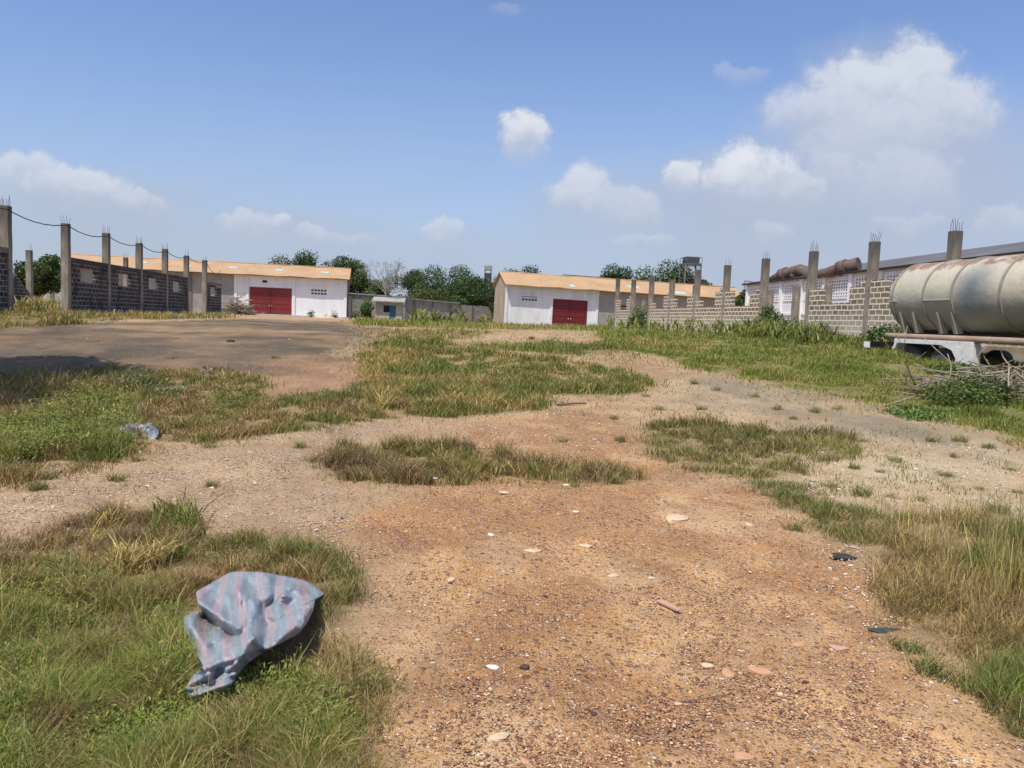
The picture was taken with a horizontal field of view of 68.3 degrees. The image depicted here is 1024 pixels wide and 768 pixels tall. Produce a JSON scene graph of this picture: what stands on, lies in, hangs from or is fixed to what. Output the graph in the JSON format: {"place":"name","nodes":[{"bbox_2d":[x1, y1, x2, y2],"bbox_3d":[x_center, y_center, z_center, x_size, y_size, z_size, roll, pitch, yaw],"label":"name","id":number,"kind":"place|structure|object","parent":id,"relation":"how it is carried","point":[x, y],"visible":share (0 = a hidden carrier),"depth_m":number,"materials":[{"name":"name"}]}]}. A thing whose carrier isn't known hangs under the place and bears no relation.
{"place":"outdoors","nodes":[
{"label":"outdoors","id":0,"kind":"place"},
{"bbox_2d":[0,306,246,328],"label":"grass","id":1,"kind":"structure","parent":0,"point":[50,317],"depth_m":25.91,"materials":[{"name":"plant"}]},
{"bbox_2d":[123,254,127,286],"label":"unfinished column","id":2,"kind":"structure","parent":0,"point":[125,276],"depth_m":54.50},
{"bbox_2d":[82,487,204,576],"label":"grass","id":3,"kind":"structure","parent":0,"point":[152,558],"depth_m":4.60,"materials":[{"name":"plant"}]},
{"bbox_2d":[4,328,355,382],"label":"grass","id":4,"kind":"structure","parent":0,"point":[170,349],"depth_m":17.46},
{"bbox_2d":[0,362,558,491],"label":"grass","id":5,"kind":"structure","parent":0,"point":[210,429],"depth_m":10.58,"materials":[{"name":"plant"}]},
{"bbox_2d":[0,410,639,555],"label":"gravel","id":6,"kind":"structure","parent":0,"point":[170,476],"depth_m":7.01,"materials":[{"name":"stone"}]},
{"bbox_2d":[366,325,508,341],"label":"grass","id":7,"kind":"structure","parent":0,"point":[421,333],"depth_m":24.47,"materials":[{"name":"plant"}]},
{"bbox_2d":[297,429,661,493],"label":"grass","id":8,"kind":"structure","parent":0,"point":[384,462],"depth_m":7.72,"materials":[{"name":"plant"}]},
{"bbox_2d":[341,316,624,331],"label":"grass","id":9,"kind":"structure","parent":0,"point":[377,321],"depth_m":36.14,"materials":[{"name":"plant"}]},
{"bbox_2d":[0,311,1023,767],"bbox_3d":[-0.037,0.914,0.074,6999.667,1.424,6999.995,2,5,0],"label":"ground","id":10,"kind":"structure","parent":0,"point":[502,563],"depth_m":5.14,"materials":[{"name":"soil"}]},
{"bbox_2d":[0,196,13,311],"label":"unfinished wall","id":11,"kind":"structure","parent":10,"relation":"on","point":[6,279],"depth_m":27.97,"materials":[{"name":"concrete"}]},
{"bbox_2d":[13,250,32,305],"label":"unfinished column","id":12,"kind":"structure","parent":10,"relation":"on","point":[19,287],"depth_m":47.45,"materials":[{"name":"concrete"}]},
{"bbox_2d":[13,254,60,296],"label":"broadleaf tree","id":13,"kind":"object","parent":10,"relation":"on","point":[46,274],"visible":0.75,"depth_m":82.45,"materials":[{"name":"green plant"}]},
{"bbox_2d":[14,294,61,311],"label":"weeds","id":14,"kind":"object","parent":10,"relation":"on","point":[38,303],"visible":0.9,"depth_m":30.56,"materials":[{"name":"green plant"}]},
{"bbox_2d":[24,477,64,491],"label":"grass tuft","id":15,"kind":"object","parent":10,"relation":"on","point":[43,487],"visible":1,"depth_m":6.38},
{"bbox_2d":[33,289,60,306],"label":"boundary wall","id":16,"kind":"structure","parent":10,"relation":"on","point":[53,296],"depth_m":90.69,"materials":[{"name":"beige paint"}]},
{"bbox_2d":[0,375,158,462],"bbox_3d":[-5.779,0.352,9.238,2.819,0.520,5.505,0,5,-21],"label":"grass","id":17,"kind":"structure","parent":10,"relation":"on","point":[4,445],"depth_m":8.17,"materials":[{"name":"plant"}]},
{"bbox_2d":[0,362,169,412],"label":"grass","id":18,"kind":"structure","parent":10,"relation":"on","point":[14,380],"depth_m":11.97,"materials":[{"name":"plant"}]},
{"bbox_2d":[98,470,133,481],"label":"grass tuft","id":19,"kind":"object","parent":10,"relation":"on","point":[112,478],"visible":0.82,"depth_m":6.75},
{"bbox_2d":[60,215,188,313],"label":"unfinished wall","id":20,"kind":"structure","parent":10,"relation":"on","point":[103,291],"depth_m":38.20,"materials":[{"name":"concrete"}]},
{"bbox_2d":[0,208,220,273],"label":"overhead cable","id":21,"kind":"object","parent":20,"relation":"attached to","point":[103,236],"visible":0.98,"depth_m":35.77,"materials":[{"name":"black metal"}]},
{"bbox_2d":[102,368,155,387],"bbox_3d":[-6.336,0.008,12.476,0.787,0.515,0.699,-2,6,-38],"label":"bush","id":22,"kind":"object","parent":10,"relation":"on","point":[139,376],"visible":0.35,"depth_m":12.50,"materials":[{"name":"green plant"}]},
{"bbox_2d":[115,422,158,439],"bbox_3d":[-4.271,0.536,8.694,0.512,0.133,0.403,2,11,-6],"label":"plastic sheet","id":23,"kind":"object","parent":10,"relation":"on","point":[153,431],"visible":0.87,"depth_m":8.70,"materials":[{"name":"plastic"}]},
{"bbox_2d":[145,378,191,394],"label":"bush","id":24,"kind":"object","parent":10,"relation":"on","point":[178,390],"visible":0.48,"depth_m":12.07,"materials":[{"name":"green plant"}]},
{"bbox_2d":[133,486,229,564],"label":"grass","id":25,"kind":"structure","parent":10,"relation":"on","point":[185,515],"depth_m":5.34,"materials":[{"name":"plant"}]},
{"bbox_2d":[0,543,389,767],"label":"weeds","id":26,"kind":"object","parent":10,"relation":"on","point":[138,713],"visible":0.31,"depth_m":2.94,"materials":[{"name":"green plant"}]},
{"bbox_2d":[59,254,351,318],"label":"warehouse","id":27,"kind":"structure","parent":10,"relation":"on","point":[286,290],"depth_m":101.08,"materials":[{"name":"white paint"}]},
{"bbox_2d":[251,288,270,313],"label":"door leaf","id":28,"kind":"structure","parent":27,"relation":"in","point":[261,296],"depth_m":100.64,"materials":[{"name":"red metal"}]},
{"bbox_2d":[271,289,290,314],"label":"door leaf","id":29,"kind":"structure","parent":27,"relation":"in","point":[280,298],"depth_m":101.11,"materials":[{"name":"red metal"}]},
{"bbox_2d":[202,255,221,313],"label":"unfinished wall","id":30,"kind":"structure","parent":10,"relation":"on","point":[211,303],"depth_m":55.20,"materials":[{"name":"concrete"}]},
{"bbox_2d":[0,495,433,767],"bbox_3d":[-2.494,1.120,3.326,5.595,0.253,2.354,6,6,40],"label":"grass","id":31,"kind":"structure","parent":10,"relation":"on","point":[105,686],"depth_m":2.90,"materials":[{"name":"plant"}]},
{"bbox_2d":[196,375,259,417],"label":"weeds","id":32,"kind":"object","parent":10,"relation":"on","point":[228,411],"visible":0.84,"depth_m":11.33,"materials":[{"name":"green plant"}]},
{"bbox_2d":[221,292,264,314],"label":"brush pile","id":33,"kind":"object","parent":10,"relation":"on","point":[235,308],"visible":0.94,"depth_m":91.21,"materials":[{"name":"plant"}]},
{"bbox_2d":[183,572,322,699],"bbox_3d":[-1.301,1.081,3.618,0.722,0.217,1.475,2,5,0],"label":"plastic sack","id":34,"kind":"object","parent":10,"relation":"on","point":[261,612],"visible":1,"depth_m":3.49,"materials":[{"name":"plastic"}]},
{"bbox_2d":[268,248,321,265],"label":"broadleaf tree","id":35,"kind":"object","parent":10,"relation":"on","point":[304,260],"visible":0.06,"depth_m":124.85,"materials":[{"name":"green plant"}]},
{"bbox_2d":[318,255,373,293],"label":"broadleaf tree","id":36,"kind":"object","parent":10,"relation":"on","point":[360,283],"visible":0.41,"depth_m":138.67,"materials":[{"name":"green plant"}]},
{"bbox_2d":[286,613,423,756],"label":"grass","id":37,"kind":"structure","parent":10,"relation":"on","point":[376,704],"depth_m":3.19,"materials":[{"name":"plant"}]},
{"bbox_2d":[350,298,374,318],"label":"bush","id":38,"kind":"object","parent":10,"relation":"on","point":[366,306],"visible":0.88,"depth_m":103.35,"materials":[{"name":"green plant"}]},
{"bbox_2d":[23,365,707,516],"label":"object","id":39,"kind":"structure","parent":10,"relation":"on","point":[323,464],"depth_m":7.36,"materials":[{"name":"plant"}]},
{"bbox_2d":[333,664,416,698],"bbox_3d":[-0.608,1.247,3.213,0.343,0.100,0.361,6,6,36],"label":"grass tuft","id":40,"kind":"object","parent":10,"relation":"on","point":[371,681],"visible":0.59,"depth_m":3.19,"materials":[{"name":"plant"}]},
{"bbox_2d":[363,279,387,294],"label":"broadleaf tree","id":41,"kind":"object","parent":10,"relation":"on","point":[374,289],"visible":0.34,"depth_m":120.93,"materials":[{"name":"green plant"}]},
{"bbox_2d":[349,293,405,319],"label":"boundary wall","id":42,"kind":"structure","parent":10,"relation":"on","point":[356,300],"depth_m":117.97,"materials":[{"name":"concrete"}]},
{"bbox_2d":[358,259,407,296],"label":"bare tree","id":43,"kind":"object","parent":10,"relation":"on","point":[386,291],"visible":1,"depth_m":118.06,"materials":[{"name":"plant"}]},
{"bbox_2d":[372,297,405,319],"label":"guard hut","id":44,"kind":"object","parent":10,"relation":"on","point":[390,307],"visible":0.83,"depth_m":112.79,"materials":[{"name":"beige paint"}]},
{"bbox_2d":[382,268,428,297],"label":"broadleaf tree","id":45,"kind":"object","parent":10,"relation":"on","point":[411,273],"visible":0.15,"depth_m":150.93,"materials":[{"name":"green plant"}]},
{"bbox_2d":[396,281,451,301],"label":"broadleaf tree","id":46,"kind":"object","parent":10,"relation":"on","point":[425,293],"visible":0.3,"depth_m":136.34,"materials":[{"name":"green plant"}]},
{"bbox_2d":[405,298,459,320],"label":"boundary wall","id":47,"kind":"structure","parent":10,"relation":"on","point":[445,307],"depth_m":123.68,"materials":[{"name":"concrete"}]},
{"bbox_2d":[397,264,486,301],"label":"broadleaf tree","id":48,"kind":"object","parent":10,"relation":"on","point":[436,284],"visible":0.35,"depth_m":145.28,"materials":[{"name":"green plant"}]},
{"bbox_2d":[407,306,493,323],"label":"weeds","id":49,"kind":"object","parent":10,"relation":"on","point":[419,314],"visible":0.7,"depth_m":53.35,"materials":[{"name":"green plant"}]},
{"bbox_2d":[449,286,486,305],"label":"broadleaf tree","id":50,"kind":"object","parent":10,"relation":"on","point":[467,297],"visible":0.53,"depth_m":138.38,"materials":[{"name":"green plant"}]},
{"bbox_2d":[448,274,492,306],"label":"broadleaf tree","id":51,"kind":"object","parent":10,"relation":"on","point":[482,284],"visible":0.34,"depth_m":140.39,"materials":[{"name":"green plant"}]},
{"bbox_2d":[459,305,493,322],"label":"boundary wall","id":52,"kind":"structure","parent":10,"relation":"on","point":[474,312],"depth_m":129.43,"materials":[{"name":"concrete"}]},
{"bbox_2d":[484,265,491,305],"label":"water tower","id":53,"kind":"structure","parent":10,"relation":"on","point":[487,276],"depth_m":150.05,"materials":[{"name":"concrete"}]},
{"bbox_2d":[487,732,508,741],"bbox_3d":[-0.048,1.329,2.839,0.099,0.020,0.049,-1,6,-36],"label":"stone","id":54,"kind":"object","parent":10,"relation":"on","point":[500,736],"visible":1,"depth_m":2.83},
{"bbox_2d":[337,326,662,382],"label":"grass","id":55,"kind":"structure","parent":10,"relation":"on","point":[634,356],"depth_m":20.18,"materials":[{"name":"plant"}]},
{"bbox_2d":[337,333,669,419],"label":"grass","id":56,"kind":"structure","parent":10,"relation":"on","point":[527,375],"depth_m":15.38,"materials":[{"name":"plant"}]},
{"bbox_2d":[483,265,540,313],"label":"broadleaf tree","id":57,"kind":"object","parent":10,"relation":"on","point":[489,298],"visible":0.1,"depth_m":130.13,"materials":[{"name":"green plant"}]},
{"bbox_2d":[492,271,739,326],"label":"warehouse","id":58,"kind":"structure","parent":10,"relation":"on","point":[521,297],"depth_m":99.41,"materials":[{"name":"white paint"}]},
{"bbox_2d":[553,300,569,325],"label":"door leaf","id":59,"kind":"structure","parent":58,"relation":"in","point":[561,313],"depth_m":98.81,"materials":[{"name":"red metal"}]},
{"bbox_2d":[569,301,586,325],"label":"door leaf","id":60,"kind":"structure","parent":58,"relation":"in","point":[577,309],"depth_m":99.22,"materials":[{"name":"red metal"}]},
{"bbox_2d":[605,471,632,484],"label":"grass tuft","id":61,"kind":"object","parent":10,"relation":"on","point":[610,481],"visible":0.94,"depth_m":7.50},
{"bbox_2d":[598,263,648,280],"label":"broadleaf tree","id":62,"kind":"object","parent":10,"relation":"on","point":[613,274],"visible":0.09,"depth_m":124.25,"materials":[{"name":"green plant"}]},
{"bbox_2d":[614,278,635,326],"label":"unfinished wall","id":63,"kind":"structure","parent":10,"relation":"on","point":[625,314],"depth_m":58.80,"materials":[{"name":"beige paint"}]},
{"bbox_2d":[626,303,647,328],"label":"bush","id":64,"kind":"object","parent":10,"relation":"on","point":[639,315],"visible":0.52,"depth_m":54.47,"materials":[{"name":"green plant"}]},
{"bbox_2d":[633,257,701,283],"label":"broadleaf tree","id":65,"kind":"object","parent":10,"relation":"on","point":[674,271],"visible":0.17,"depth_m":123.07,"materials":[{"name":"green plant"}]},
{"bbox_2d":[656,599,681,611],"bbox_3d":[0.875,1.234,4.212,0.034,0.016,0.168,-1,8,-35],"label":"stone slab","id":66,"kind":"object","parent":10,"relation":"on","point":[669,605],"depth_m":4.20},
{"bbox_2d":[604,313,746,334],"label":"weeds","id":67,"kind":"object","parent":10,"relation":"on","point":[714,327],"visible":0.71,"depth_m":35.34,"materials":[{"name":"green plant"}]},
{"bbox_2d":[665,514,688,522],"bbox_3d":[1.345,1.107,6.178,0.227,0.064,0.189,1,5,-15],"label":"stone","id":68,"kind":"object","parent":10,"relation":"on","point":[674,518],"visible":0.77,"depth_m":6.11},
{"bbox_2d":[678,256,702,283],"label":"water tower","id":69,"kind":"structure","parent":10,"relation":"on","point":[689,261],"depth_m":117.84,"materials":[{"name":"grey metal"}]},
{"bbox_2d":[647,254,769,333],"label":"unfinished wall","id":70,"kind":"structure","parent":10,"relation":"on","point":[725,309],"depth_m":41.99,"materials":[{"name":"beige paint"}]},
{"bbox_2d":[722,668,734,677],"bbox_3d":[0.994,1.332,3.472,0.059,0.022,0.086,4,5,17],"label":"stone","id":71,"kind":"object","parent":10,"relation":"on","point":[726,672],"visible":1,"depth_m":3.45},
{"bbox_2d":[735,289,745,305],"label":"broadleaf tree","id":72,"kind":"object","parent":10,"relation":"on","point":[740,300],"visible":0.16,"depth_m":82.79,"materials":[{"name":"green plant"}]},
{"bbox_2d":[734,751,754,760],"bbox_3d":[0.859,1.379,2.793,0.082,0.020,0.053,2,5,-6],"label":"stone","id":73,"kind":"object","parent":10,"relation":"on","point":[741,756],"visible":1,"depth_m":2.78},
{"bbox_2d":[626,411,877,486],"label":"grass","id":74,"kind":"structure","parent":10,"relation":"on","point":[745,435],"depth_m":9.63,"materials":[{"name":"plant"}]},
{"bbox_2d":[747,666,773,676],"bbox_3d":[1.153,1.338,3.506,0.129,0.028,0.064,4,5,24],"label":"stone","id":75,"kind":"object","parent":10,"relation":"on","point":[761,671],"visible":1,"depth_m":3.50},
{"bbox_2d":[767,290,773,309],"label":"unfinished column","id":76,"kind":"structure","parent":10,"relation":"on","point":[770,297],"depth_m":43.53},
{"bbox_2d":[757,303,784,324],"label":"bush","id":77,"kind":"object","parent":10,"relation":"on","point":[769,313],"visible":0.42,"depth_m":34.08,"materials":[{"name":"green plant"}]},
{"bbox_2d":[729,314,844,344],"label":"weeds","id":78,"kind":"object","parent":10,"relation":"on","point":[773,328],"visible":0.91,"depth_m":25.87,"materials":[{"name":"green plant"}]},
{"bbox_2d":[777,517,811,532],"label":"grass tuft","id":79,"kind":"object","parent":10,"relation":"on","point":[791,526],"visible":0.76,"depth_m":6.04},
{"bbox_2d":[790,286,800,320],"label":"unfinished column","id":80,"kind":"structure","parent":10,"relation":"on","point":[795,302],"depth_m":39.60,"materials":[{"name":"concrete"}]},
{"bbox_2d":[581,325,1023,448],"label":"grass","id":81,"kind":"structure","parent":10,"relation":"on","point":[834,364],"depth_m":18.57,"materials":[{"name":"plant"}]},
{"bbox_2d":[739,476,893,547],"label":"grass","id":82,"kind":"structure","parent":10,"relation":"on","point":[791,498],"depth_m":7.01,"materials":[{"name":"plant"}]},
{"bbox_2d":[824,285,832,302],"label":"unfinished column","id":83,"kind":"structure","parent":10,"relation":"on","point":[829,293],"depth_m":39.54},
{"bbox_2d":[828,644,849,650],"bbox_3d":[1.647,1.332,3.806,0.102,0.023,0.054,3,5,12],"label":"stone","id":84,"kind":"object","parent":10,"relation":"on","point":[839,647],"visible":1,"depth_m":3.79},
{"bbox_2d":[832,553,856,558],"bbox_3d":[2.321,1.198,5.296,0.182,0.021,0.135,2,5,0],"label":"plastic scrap","id":85,"kind":"object","parent":10,"relation":"on","point":[842,556],"visible":0.99,"depth_m":5.26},
{"bbox_2d":[839,482,878,497],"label":"grass tuft","id":86,"kind":"object","parent":10,"relation":"on","point":[859,492],"visible":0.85,"depth_m":7.34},
{"bbox_2d":[834,332,912,354],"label":"weeds","id":87,"kind":"object","parent":10,"relation":"on","point":[858,339],"visible":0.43,"depth_m":25.28,"materials":[{"name":"green plant"}]},
{"bbox_2d":[860,323,901,341],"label":"bush","id":88,"kind":"object","parent":10,"relation":"on","point":[877,333],"visible":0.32,"depth_m":25.10,"materials":[{"name":"green plant"}]},
{"bbox_2d":[742,242,1023,326],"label":"warehouse","id":89,"kind":"structure","parent":10,"relation":"on","point":[842,277],"depth_m":49.00,"materials":[{"name":"white paint"}]},
{"bbox_2d":[867,627,900,632],"bbox_3d":[2.016,1.308,4.017,0.234,0.020,0.080,2,5,0],"label":"cloth scrap","id":90,"kind":"object","parent":10,"relation":"on","point":[880,629],"visible":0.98,"depth_m":4.01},
{"bbox_2d":[768,441,1023,712],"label":"gravel","id":91,"kind":"structure","parent":10,"relation":"on","point":[853,546],"depth_m":7.63,"materials":[{"name":"stone"}]},
{"bbox_2d":[876,623,922,650],"bbox_3d":[1.996,1.308,3.872,0.290,0.076,0.274,6,6,36],"label":"grass tuft","id":92,"kind":"object","parent":10,"relation":"on","point":[895,643],"visible":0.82,"depth_m":3.86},
{"bbox_2d":[789,472,1023,732],"bbox_3d":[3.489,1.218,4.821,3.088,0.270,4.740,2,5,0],"label":"grass","id":93,"kind":"structure","parent":10,"relation":"on","point":[907,598],"depth_m":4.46,"materials":[{"name":"plant"}]},
{"bbox_2d":[883,635,942,658],"bbox_3d":[2.003,1.311,3.790,0.249,0.089,0.299,2,5,-7],"label":"grass tuft","id":94,"kind":"object","parent":10,"relation":"on","point":[918,648],"visible":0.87,"depth_m":3.78,"materials":[{"name":"plant"}]},
{"bbox_2d":[804,219,1023,362],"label":"unfinished wall","id":95,"kind":"structure","parent":10,"relation":"on","point":[863,309],"depth_m":28.01,"materials":[{"name":"beige paint"}]},
{"bbox_2d":[874,403,970,421],"bbox_3d":[6.903,0.561,12.738,1.317,0.476,1.535,2,5,-5],"label":"bush","id":96,"kind":"object","parent":10,"relation":"on","point":[899,412],"visible":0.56,"depth_m":12.45,"materials":[{"name":"green plant"}]},
{"bbox_2d":[887,637,967,681],"bbox_3d":[1.973,1.316,3.599,0.378,0.123,0.399,2,5,2],"label":"grass tuft","id":97,"kind":"object","parent":10,"relation":"on","point":[928,668],"visible":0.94,"depth_m":3.58,"materials":[{"name":"plant"}]},
{"bbox_2d":[864,253,1023,366],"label":"tank trailer","id":98,"kind":"object","parent":10,"relation":"on","point":[959,309],"visible":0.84,"depth_m":19.48,"materials":[{"name":"beige paint"}]},
{"bbox_2d":[878,322,1023,400],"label":"brush pile","id":99,"kind":"object","parent":10,"relation":"on","point":[1020,378],"visible":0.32,"depth_m":14.35,"materials":[{"name":"wood"}]},
{"bbox_2d":[930,661,979,691],"bbox_3d":[2.030,1.343,3.476,0.245,0.106,0.237,0,5,-22],"label":"grass tuft","id":100,"kind":"object","parent":10,"relation":"on","point":[953,681],"visible":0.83,"depth_m":3.47,"materials":[{"name":"plant"}]},
{"bbox_2d":[923,361,989,378],"bbox_3d":[10.354,-0.165,17.560,1.488,0.737,1.411,2,5,-5],"label":"bush","id":101,"kind":"object","parent":10,"relation":"on","point":[945,368],"visible":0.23,"depth_m":17.38,"materials":[{"name":"green plant"}]},
{"bbox_2d":[945,431,972,442],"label":"grass tuft","id":102,"kind":"object","parent":10,"relation":"on","point":[965,440],"visible":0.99,"depth_m":10.58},
{"bbox_2d":[911,372,1023,407],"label":"bush","id":103,"kind":"object","parent":10,"relation":"on","point":[984,393],"visible":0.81,"depth_m":13.59,"materials":[{"name":"green plant"}]},
{"bbox_2d":[932,503,1023,596],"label":"grass","id":104,"kind":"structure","parent":10,"relation":"on","point":[972,551],"depth_m":4.98,"materials":[{"name":"plant"}]},
{"bbox_2d":[943,627,1023,732],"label":"grass","id":105,"kind":"structure","parent":10,"relation":"on","point":[1010,677],"depth_m":3.38,"materials":[{"name":"plant"}]},
{"bbox_2d":[978,498,1015,515],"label":"grass tuft","id":106,"kind":"object","parent":10,"relation":"on","point":[997,506],"visible":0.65,"depth_m":6.93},
{"bbox_2d":[992,711,1023,738],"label":"grass tuft","id":107,"kind":"object","parent":10,"relation":"on","point":[1016,732],"visible":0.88,"depth_m":3.06,"materials":[{"name":"plant"}]},
{"bbox_2d":[0,0,1023,296],"label":"sky","id":108,"kind":"structure","parent":0,"point":[559,137],"materials":[{"name":"blue"}]},
{"bbox_2d":[465,336,651,356],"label":"grass","id":109,"kind":"structure","parent":0,"point":[556,347],"depth_m":21.17,"materials":[{"name":"plant"}]},
{"bbox_2d":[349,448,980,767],"bbox_3d":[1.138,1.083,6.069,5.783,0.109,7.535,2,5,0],"label":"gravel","id":110,"kind":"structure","parent":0,"point":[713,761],"depth_m":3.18,"materials":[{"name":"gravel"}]},
{"bbox_2d":[464,331,1023,526],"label":"gravel","id":111,"kind":"structure","parent":0,"point":[948,485],"depth_m":9.27,"materials":[{"name":"gravel"}]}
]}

